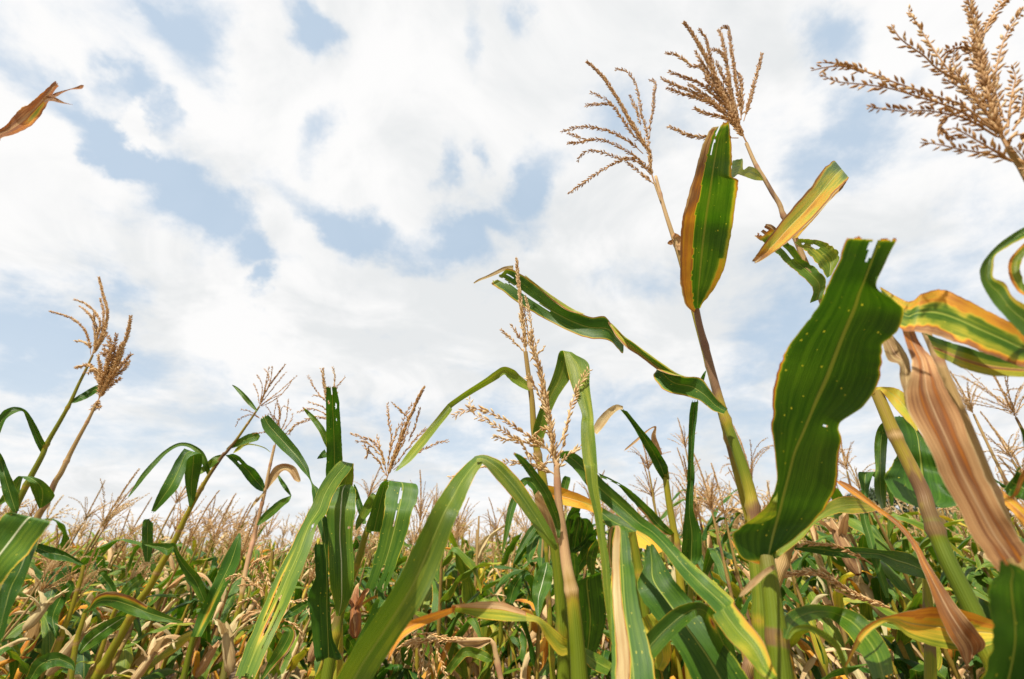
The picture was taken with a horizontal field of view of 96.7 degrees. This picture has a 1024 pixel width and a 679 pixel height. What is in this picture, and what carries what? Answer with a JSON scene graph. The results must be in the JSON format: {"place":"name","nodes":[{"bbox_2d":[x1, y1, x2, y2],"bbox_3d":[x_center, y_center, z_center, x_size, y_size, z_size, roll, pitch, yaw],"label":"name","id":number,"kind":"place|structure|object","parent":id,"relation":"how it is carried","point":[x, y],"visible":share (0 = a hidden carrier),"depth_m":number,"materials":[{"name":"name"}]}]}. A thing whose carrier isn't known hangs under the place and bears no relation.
{"place":"outdoors","nodes":[
{"label":"outdoors","id":0,"kind":"place"},
{"bbox_2d":[3,566,969,678],"bbox_3d":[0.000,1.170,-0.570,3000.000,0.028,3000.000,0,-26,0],"label":"ground","id":1,"kind":"structure","parent":0,"point":[231,675],"depth_m":5.98,"materials":[{"name":"soil"}]},
{"bbox_2d":[0,81,83,643],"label":"corn plant","id":2,"kind":"object","parent":1,"relation":"on","point":[20,535],"visible":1,"depth_m":0.57,"materials":[{"name":"green plant"}]},
{"bbox_2d":[0,562,98,674],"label":"corn plant","id":3,"kind":"object","parent":1,"relation":"on","point":[38,573],"visible":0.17,"depth_m":2.43,"materials":[{"name":"green plant"}]},
{"bbox_2d":[0,538,99,678],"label":"corn plant","id":4,"kind":"object","parent":1,"relation":"on","point":[12,633],"visible":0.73,"depth_m":1.91,"materials":[{"name":"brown plant"}]},
{"bbox_2d":[0,521,106,648],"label":"corn plant","id":5,"kind":"object","parent":1,"relation":"on","point":[14,620],"visible":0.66,"depth_m":2.02,"materials":[{"name":"green plant"}]},
{"bbox_2d":[22,544,85,678],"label":"corn plant","id":6,"kind":"object","parent":1,"relation":"on","point":[40,665],"visible":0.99,"depth_m":1.69,"materials":[{"name":"green plant"}]},
{"bbox_2d":[0,276,109,512],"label":"corn plant","id":7,"kind":"object","parent":1,"relation":"on","point":[13,498],"visible":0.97,"depth_m":1.85,"materials":[{"name":"green plant"}]},
{"bbox_2d":[7,553,109,678],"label":"corn plant","id":8,"kind":"object","parent":1,"relation":"on","point":[64,610],"visible":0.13,"depth_m":2.65,"materials":[{"name":"green plant"}]},
{"bbox_2d":[0,480,129,674],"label":"corn plant","id":9,"kind":"object","parent":1,"relation":"on","point":[65,536],"visible":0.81,"depth_m":3.55,"materials":[{"name":"brown plant"}]},
{"bbox_2d":[0,315,133,518],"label":"corn plant","id":10,"kind":"object","parent":1,"relation":"on","point":[43,493],"visible":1,"depth_m":1.90,"materials":[{"name":"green plant"}]},
{"bbox_2d":[0,525,137,678],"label":"corn plant","id":11,"kind":"object","parent":1,"relation":"on","point":[5,671],"visible":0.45,"depth_m":2.27,"materials":[{"name":"brown plant"}]},
{"bbox_2d":[10,542,130,678],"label":"corn plant","id":12,"kind":"object","parent":1,"relation":"on","point":[48,641],"visible":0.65,"depth_m":1.76,"materials":[{"name":"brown plant"}]},
{"bbox_2d":[5,468,149,678],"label":"corn plant","id":13,"kind":"object","parent":1,"relation":"on","point":[33,633],"visible":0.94,"depth_m":2.17,"materials":[{"name":"green plant"}]},
{"bbox_2d":[34,486,133,678],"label":"corn plant","id":14,"kind":"object","parent":1,"relation":"on","point":[106,524],"visible":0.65,"depth_m":2.83,"materials":[{"name":"brown plant"}]},
{"bbox_2d":[0,551,175,678],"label":"corn plant","id":15,"kind":"object","parent":1,"relation":"on","point":[76,615],"visible":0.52,"depth_m":2.64,"materials":[{"name":"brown plant"}]},
{"bbox_2d":[17,497,160,641],"bbox_3d":[-3.132,2.074,3.308,0.855,1.857,0.469,14,-24,5],"label":"corn plant","id":16,"kind":"object","parent":1,"relation":"on","point":[120,572],"visible":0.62,"depth_m":3.43,"materials":[{"name":"green plant"}]},
{"bbox_2d":[64,509,154,678],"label":"corn plant","id":17,"kind":"object","parent":1,"relation":"on","point":[103,565],"visible":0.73,"depth_m":3.00,"materials":[{"name":"brown plant"}]},
{"bbox_2d":[45,591,182,678],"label":"corn plant","id":18,"kind":"object","parent":1,"relation":"on","point":[128,604],"visible":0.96,"depth_m":1.47,"materials":[{"name":"green plant"}]},
{"bbox_2d":[63,528,180,678],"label":"corn plant","id":19,"kind":"object","parent":1,"relation":"on","point":[83,670],"visible":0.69,"depth_m":1.88,"materials":[{"name":"green plant"}]},
{"bbox_2d":[34,483,212,678],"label":"corn plant","id":20,"kind":"object","parent":1,"relation":"on","point":[162,673],"visible":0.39,"depth_m":2.22,"materials":[{"name":"green plant"}]},
{"bbox_2d":[89,572,177,678],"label":"corn plant","id":21,"kind":"object","parent":1,"relation":"on","point":[132,585],"visible":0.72,"depth_m":1.75,"materials":[{"name":"green plant"}]},
{"bbox_2d":[85,486,186,677],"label":"corn plant","id":22,"kind":"object","parent":1,"relation":"on","point":[153,552],"visible":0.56,"depth_m":3.02,"materials":[{"name":"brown plant"}]},
{"bbox_2d":[108,490,219,678],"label":"corn plant","id":23,"kind":"object","parent":1,"relation":"on","point":[126,660],"visible":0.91,"depth_m":2.25,"materials":[{"name":"green plant"}]},
{"bbox_2d":[90,505,238,674],"bbox_3d":[-2.231,1.902,2.839,0.300,1.674,0.928,-14,-29,26],"label":"corn plant","id":24,"kind":"object","parent":1,"relation":"on","point":[182,589],"visible":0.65,"depth_m":3.03,"materials":[{"name":"green plant"}]},
{"bbox_2d":[112,536,241,675],"bbox_3d":[-2.034,1.897,2.555,0.848,1.456,0.356,12,-20,-11],"label":"corn plant","id":25,"kind":"object","parent":1,"relation":"on","point":[163,607],"visible":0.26,"depth_m":2.65,"materials":[{"name":"green plant"}]},
{"bbox_2d":[132,493,249,678],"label":"corn plant","id":26,"kind":"object","parent":1,"relation":"on","point":[169,661],"visible":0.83,"depth_m":2.57,"materials":[{"name":"brown plant"}]},
{"bbox_2d":[90,364,296,678],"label":"corn plant","id":27,"kind":"object","parent":1,"relation":"on","point":[189,463],"visible":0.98,"depth_m":1.86,"materials":[{"name":"green plant"}]},
{"bbox_2d":[142,519,256,678],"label":"corn plant","id":28,"kind":"object","parent":1,"relation":"on","point":[228,568],"visible":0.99,"depth_m":1.44,"materials":[{"name":"green plant"}]},
{"bbox_2d":[161,496,237,678],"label":"corn plant","id":29,"kind":"object","parent":1,"relation":"on","point":[190,552],"visible":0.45,"depth_m":3.64,"materials":[{"name":"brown plant"}]},
{"bbox_2d":[152,503,261,678],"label":"corn plant","id":30,"kind":"object","parent":1,"relation":"on","point":[197,640],"visible":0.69,"depth_m":2.59,"materials":[{"name":"brown plant"}]},
{"bbox_2d":[152,497,263,670],"bbox_3d":[-2.049,1.864,2.787,0.510,1.792,0.841,18,-25,-4],"label":"corn plant","id":31,"kind":"object","parent":1,"relation":"on","point":[215,566],"visible":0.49,"depth_m":3.03,"materials":[{"name":"green plant"}]},
{"bbox_2d":[182,512,270,673],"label":"corn plant","id":32,"kind":"object","parent":1,"relation":"on","point":[239,634],"visible":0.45,"depth_m":2.88,"materials":[{"name":"green plant"}]},
{"bbox_2d":[190,509,278,678],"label":"corn plant","id":33,"kind":"object","parent":1,"relation":"on","point":[204,659],"visible":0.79,"depth_m":2.37,"materials":[{"name":"green plant"}]},
{"bbox_2d":[203,511,282,678],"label":"corn plant","id":34,"kind":"object","parent":1,"relation":"on","point":[252,606],"visible":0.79,"depth_m":3.65,"materials":[{"name":"green plant"}]},
{"bbox_2d":[220,399,325,678],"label":"corn plant","id":35,"kind":"object","parent":1,"relation":"on","point":[252,476],"visible":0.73,"depth_m":1.90,"materials":[{"name":"green plant"}]},
{"bbox_2d":[235,551,313,678],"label":"corn plant","id":36,"kind":"object","parent":1,"relation":"on","point":[292,675],"visible":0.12,"depth_m":2.67,"materials":[{"name":"green plant"}]},
{"bbox_2d":[225,551,334,678],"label":"corn plant","id":37,"kind":"object","parent":1,"relation":"on","point":[284,645],"visible":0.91,"depth_m":1.34,"materials":[{"name":"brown plant"}]},
{"bbox_2d":[260,573,309,678],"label":"corn plant","id":38,"kind":"object","parent":1,"relation":"on","point":[299,593],"visible":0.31,"depth_m":2.70,"materials":[{"name":"green plant"}]},
{"bbox_2d":[252,516,317,672],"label":"corn plant","id":39,"kind":"object","parent":1,"relation":"on","point":[302,576],"visible":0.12,"depth_m":3.35,"materials":[{"name":"green plant"}]},
{"bbox_2d":[277,609,311,678],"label":"corn plant","id":40,"kind":"object","parent":1,"relation":"on","point":[293,657],"visible":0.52,"depth_m":2.35,"materials":[{"name":"green plant"}]},
{"bbox_2d":[257,553,334,678],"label":"corn plant","id":41,"kind":"object","parent":1,"relation":"on","point":[274,673],"visible":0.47,"depth_m":2.13,"materials":[{"name":"green plant"}]},
{"bbox_2d":[287,366,345,677],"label":"corn plant","id":42,"kind":"object","parent":1,"relation":"on","point":[339,664],"visible":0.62,"depth_m":1.67,"materials":[{"name":"beige plant"}]},
{"bbox_2d":[294,528,372,678],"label":"corn plant","id":43,"kind":"object","parent":1,"relation":"on","point":[303,665],"visible":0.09,"depth_m":2.71,"materials":[{"name":"green plant"}]},
{"bbox_2d":[232,385,449,678],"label":"corn plant","id":44,"kind":"object","parent":1,"relation":"on","point":[336,498],"visible":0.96,"depth_m":1.14,"materials":[{"name":"green plant"}]},
{"bbox_2d":[297,526,387,674],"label":"corn plant","id":45,"kind":"object","parent":1,"relation":"on","point":[302,670],"visible":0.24,"depth_m":3.26,"materials":[{"name":"brown plant"}]},
{"bbox_2d":[307,465,393,667],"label":"corn plant","id":46,"kind":"object","parent":1,"relation":"on","point":[356,543],"visible":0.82,"depth_m":2.91,"materials":[{"name":"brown plant"}]},
{"bbox_2d":[308,521,393,678],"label":"corn plant","id":47,"kind":"object","parent":1,"relation":"on","point":[316,670],"visible":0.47,"depth_m":2.22,"materials":[{"name":"green plant"}]},
{"bbox_2d":[295,496,433,678],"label":"corn plant","id":48,"kind":"object","parent":1,"relation":"on","point":[349,641],"visible":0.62,"depth_m":2.41,"materials":[{"name":"brown plant"}]},
{"bbox_2d":[361,556,407,678],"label":"corn plant","id":49,"kind":"object","parent":1,"relation":"on","point":[397,669],"visible":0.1,"depth_m":2.96,"materials":[{"name":"green plant"}]},
{"bbox_2d":[372,470,454,678],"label":"corn plant","id":50,"kind":"object","parent":1,"relation":"on","point":[424,607],"visible":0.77,"depth_m":2.47,"materials":[{"name":"green plant"}]},
{"bbox_2d":[361,498,481,678],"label":"corn plant","id":51,"kind":"object","parent":1,"relation":"on","point":[451,567],"visible":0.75,"depth_m":2.87,"materials":[{"name":"brown plant"}]},
{"bbox_2d":[412,502,479,678],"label":"corn plant","id":52,"kind":"object","parent":1,"relation":"on","point":[456,573],"visible":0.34,"depth_m":3.06,"materials":[{"name":"green plant"}]},
{"bbox_2d":[396,630,503,678],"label":"corn plant","id":53,"kind":"object","parent":1,"relation":"on","point":[471,647],"visible":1,"depth_m":1.07,"materials":[{"name":"beige plant"}]},
{"bbox_2d":[403,547,508,678],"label":"corn plant","id":54,"kind":"object","parent":1,"relation":"on","point":[438,600],"visible":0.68,"depth_m":2.27,"materials":[{"name":"green plant"}]},
{"bbox_2d":[429,529,497,678],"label":"corn plant","id":55,"kind":"object","parent":1,"relation":"on","point":[487,631],"visible":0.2,"depth_m":2.82,"materials":[{"name":"green plant"}]},
{"bbox_2d":[336,329,591,678],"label":"corn plant","id":56,"kind":"object","parent":1,"relation":"on","point":[391,626],"visible":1,"depth_m":0.63,"materials":[{"name":"green plant"}]},
{"bbox_2d":[414,516,517,678],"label":"corn plant","id":57,"kind":"object","parent":1,"relation":"on","point":[463,668],"visible":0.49,"depth_m":2.47,"materials":[{"name":"green plant"}]},
{"bbox_2d":[443,498,535,678],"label":"corn plant","id":58,"kind":"object","parent":1,"relation":"on","point":[510,548],"visible":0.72,"depth_m":3.42,"materials":[{"name":"green plant"}]},
{"bbox_2d":[472,509,533,678],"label":"corn plant","id":59,"kind":"object","parent":1,"relation":"on","point":[497,626],"visible":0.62,"depth_m":3.44,"materials":[{"name":"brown plant"}]},
{"bbox_2d":[395,257,611,678],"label":"corn plant","id":60,"kind":"object","parent":1,"relation":"on","point":[571,367],"visible":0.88,"depth_m":0.87,"materials":[{"name":"green plant"}]},
{"bbox_2d":[466,474,556,678],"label":"corn plant","id":61,"kind":"object","parent":1,"relation":"on","point":[541,646],"visible":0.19,"depth_m":2.37,"materials":[{"name":"green plant"}]},
{"bbox_2d":[485,525,552,678],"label":"corn plant","id":62,"kind":"object","parent":1,"relation":"on","point":[524,649],"visible":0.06,"depth_m":2.85,"materials":[{"name":"green plant"}]},
{"bbox_2d":[486,543,553,678],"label":"corn plant","id":63,"kind":"object","parent":1,"relation":"on","point":[514,639],"visible":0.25,"depth_m":3.30,"materials":[{"name":"green plant"}]},
{"bbox_2d":[502,476,569,678],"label":"corn plant","id":64,"kind":"object","parent":1,"relation":"on","point":[542,583],"visible":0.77,"depth_m":1.50,"materials":[{"name":"green plant"}]},
{"bbox_2d":[472,506,601,678],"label":"corn plant","id":65,"kind":"object","parent":1,"relation":"on","point":[526,659],"visible":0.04,"depth_m":2.90,"materials":[{"name":"green plant"}]},
{"bbox_2d":[566,507,598,581],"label":"corn plant","id":66,"kind":"object","parent":1,"relation":"on","point":[582,535],"visible":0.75,"depth_m":1.19,"materials":[{"name":"green plant"}]},
{"bbox_2d":[474,120,766,678],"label":"corn plant","id":67,"kind":"object","parent":1,"relation":"on","point":[707,220],"visible":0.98,"depth_m":0.90,"materials":[{"name":"green plant"}]},
{"bbox_2d":[594,404,691,678],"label":"corn plant","id":68,"kind":"object","parent":1,"relation":"on","point":[652,448],"visible":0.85,"depth_m":1.53,"materials":[{"name":"green plant"}]},
{"bbox_2d":[548,485,748,678],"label":"corn plant","id":69,"kind":"object","parent":1,"relation":"on","point":[642,636],"visible":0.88,"depth_m":0.65,"materials":[{"name":"green plant"}]},
{"bbox_2d":[629,458,685,678],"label":"corn plant","id":70,"kind":"object","parent":1,"relation":"on","point":[666,672],"visible":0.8,"depth_m":2.93,"materials":[{"name":"brown plant"}]},
{"bbox_2d":[603,444,745,678],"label":"corn plant","id":71,"kind":"object","parent":1,"relation":"on","point":[680,664],"visible":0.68,"depth_m":2.68,"materials":[{"name":"green plant"}]},
{"bbox_2d":[560,60,795,678],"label":"corn plant","id":72,"kind":"object","parent":1,"relation":"on","point":[675,240],"visible":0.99,"depth_m":1.25,"materials":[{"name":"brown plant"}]},
{"bbox_2d":[681,371,705,601],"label":"corn plant","id":73,"kind":"object","parent":1,"relation":"on","point":[692,544],"visible":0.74,"depth_m":1.52,"materials":[{"name":"green plant"}]},
{"bbox_2d":[669,447,741,584],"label":"corn plant","id":74,"kind":"object","parent":1,"relation":"on","point":[723,540],"visible":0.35,"depth_m":2.60,"materials":[{"name":"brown plant"}]},
{"bbox_2d":[667,418,748,663],"bbox_3d":[1.184,1.500,2.592,0.606,2.178,0.243,-8,-27,16],"label":"corn plant","id":75,"kind":"object","parent":1,"relation":"on","point":[745,581],"visible":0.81,"depth_m":2.82,"materials":[{"name":"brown plant"}]},
{"bbox_2d":[671,455,750,609],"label":"corn plant","id":76,"kind":"object","parent":1,"relation":"on","point":[738,603],"visible":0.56,"depth_m":2.23,"materials":[{"name":"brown plant"}]},
{"bbox_2d":[675,454,753,678],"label":"corn plant","id":77,"kind":"object","parent":1,"relation":"on","point":[712,555],"visible":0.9,"depth_m":2.04,"materials":[{"name":"green plant"}]},
{"bbox_2d":[560,236,903,678],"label":"corn plant","id":78,"kind":"object","parent":1,"relation":"on","point":[829,372],"visible":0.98,"depth_m":0.53,"materials":[{"name":"green plant"}]},
{"bbox_2d":[660,21,848,678],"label":"corn plant","id":79,"kind":"object","parent":1,"relation":"on","point":[829,183],"visible":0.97,"depth_m":1.04,"materials":[{"name":"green plant"}]},
{"bbox_2d":[714,467,814,678],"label":"corn plant","id":80,"kind":"object","parent":1,"relation":"on","point":[800,657],"visible":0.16,"depth_m":2.90,"materials":[{"name":"brown plant"}]},
{"bbox_2d":[670,463,866,678],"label":"corn plant","id":81,"kind":"object","parent":1,"relation":"on","point":[839,672],"visible":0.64,"depth_m":2.02,"materials":[{"name":"brown plant"}]},
{"bbox_2d":[695,423,861,678],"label":"corn plant","id":82,"kind":"object","parent":1,"relation":"on","point":[795,639],"visible":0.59,"depth_m":2.19,"materials":[{"name":"green plant"}]},
{"bbox_2d":[734,480,858,678],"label":"corn plant","id":83,"kind":"object","parent":1,"relation":"on","point":[806,646],"visible":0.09,"depth_m":2.11,"materials":[{"name":"green plant"}]},
{"bbox_2d":[756,490,861,678],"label":"corn plant","id":84,"kind":"object","parent":1,"relation":"on","point":[803,588],"visible":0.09,"depth_m":2.59,"materials":[{"name":"green plant"}]},
{"bbox_2d":[761,494,893,676],"bbox_3d":[2.398,2.133,3.543,0.574,1.904,0.889,-5,-34,-2],"label":"corn plant","id":85,"kind":"object","parent":1,"relation":"on","point":[813,584],"visible":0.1,"depth_m":3.62,"materials":[{"name":"green plant"}]},
{"bbox_2d":[801,525,899,678],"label":"corn plant","id":86,"kind":"object","parent":1,"relation":"on","point":[831,627],"visible":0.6,"depth_m":2.28,"materials":[{"name":"green plant"}]},
{"bbox_2d":[784,472,936,678],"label":"corn plant","id":87,"kind":"object","parent":1,"relation":"on","point":[851,556],"visible":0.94,"depth_m":0.91,"materials":[{"name":"green plant"}]},
{"bbox_2d":[847,572,894,678],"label":"corn plant","id":88,"kind":"object","parent":1,"relation":"on","point":[866,611],"visible":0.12,"depth_m":2.78,"materials":[{"name":"green plant"}]},
{"bbox_2d":[832,535,919,678],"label":"corn plant","id":89,"kind":"object","parent":1,"relation":"on","point":[896,670],"visible":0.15,"depth_m":2.80,"materials":[{"name":"green plant"}]},
{"bbox_2d":[812,441,955,663],"bbox_3d":[2.045,1.494,2.379,0.773,2.005,0.250,-11,-28,21],"label":"corn plant","id":90,"kind":"object","parent":1,"relation":"on","point":[839,561],"visible":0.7,"depth_m":2.57,"materials":[{"name":"brown plant"}]},
{"bbox_2d":[816,448,952,678],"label":"corn plant","id":91,"kind":"object","parent":1,"relation":"on","point":[900,643],"visible":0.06,"depth_m":2.37,"materials":[{"name":"green plant"}]},
{"bbox_2d":[828,485,959,540],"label":"plant","id":92,"kind":"object","parent":1,"relation":"on","point":[871,495],"visible":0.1,"depth_m":25.95,"materials":[{"name":"brown plant"}]},
{"bbox_2d":[827,448,974,678],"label":"corn plant","id":93,"kind":"object","parent":1,"relation":"on","point":[905,602],"visible":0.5,"depth_m":2.93,"materials":[{"name":"green plant"}]},
{"bbox_2d":[825,498,988,678],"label":"corn plant","id":94,"kind":"object","parent":1,"relation":"on","point":[905,587],"visible":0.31,"depth_m":2.24,"materials":[{"name":"green plant"}]},
{"bbox_2d":[837,387,993,670],"bbox_3d":[0.629,0.800,0.488,0.147,1.591,0.560,-23,-34,38],"label":"corn plant","id":95,"kind":"object","parent":1,"relation":"on","point":[911,476],"visible":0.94,"depth_m":0.70,"materials":[{"name":"green plant"}]},
{"bbox_2d":[809,0,1023,678],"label":"corn plant","id":96,"kind":"object","parent":1,"relation":"on","point":[997,341],"visible":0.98,"depth_m":0.50,"materials":[{"name":"green plant"}]},
{"bbox_2d":[885,528,951,678],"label":"corn plant","id":97,"kind":"object","parent":1,"relation":"on","point":[944,671],"visible":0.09,"depth_m":3.10,"materials":[{"name":"green plant"}]},
{"bbox_2d":[913,508,982,678],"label":"corn plant","id":98,"kind":"object","parent":1,"relation":"on","point":[971,669],"visible":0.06,"depth_m":3.34,"materials":[{"name":"green plant"}]},
{"bbox_2d":[883,300,1023,571],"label":"corn plant","id":99,"kind":"object","parent":1,"relation":"on","point":[936,409],"visible":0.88,"depth_m":0.43,"materials":[{"name":"brown plant"}]},
{"bbox_2d":[952,506,993,678],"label":"corn plant","id":100,"kind":"object","parent":1,"relation":"on","point":[983,587],"visible":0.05,"depth_m":2.18,"materials":[{"name":"green plant"}]},
{"bbox_2d":[949,370,1018,502],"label":"corn plant","id":101,"kind":"object","parent":1,"relation":"on","point":[969,406],"visible":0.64,"depth_m":2.25,"materials":[{"name":"beige plant"}]},
{"bbox_2d":[951,351,1023,429],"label":"corn plant","id":102,"kind":"object","parent":1,"relation":"on","point":[1012,410],"visible":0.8,"depth_m":2.09,"materials":[{"name":"beige plant"}]},
{"bbox_2d":[976,411,1023,472],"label":"corn plant","id":103,"kind":"object","parent":1,"relation":"on","point":[1008,454],"visible":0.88,"depth_m":2.39,"materials":[{"name":"beige plant"}]},
{"bbox_2d":[0,471,1023,678],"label":"corn field","id":104,"kind":"structure","parent":0,"point":[896,536],"depth_m":5.38,"materials":[{"name":"green plant"}]},
{"bbox_2d":[0,0,1023,553],"label":"sky","id":105,"kind":"structure","parent":0,"point":[305,186],"materials":[{"name":"white"}]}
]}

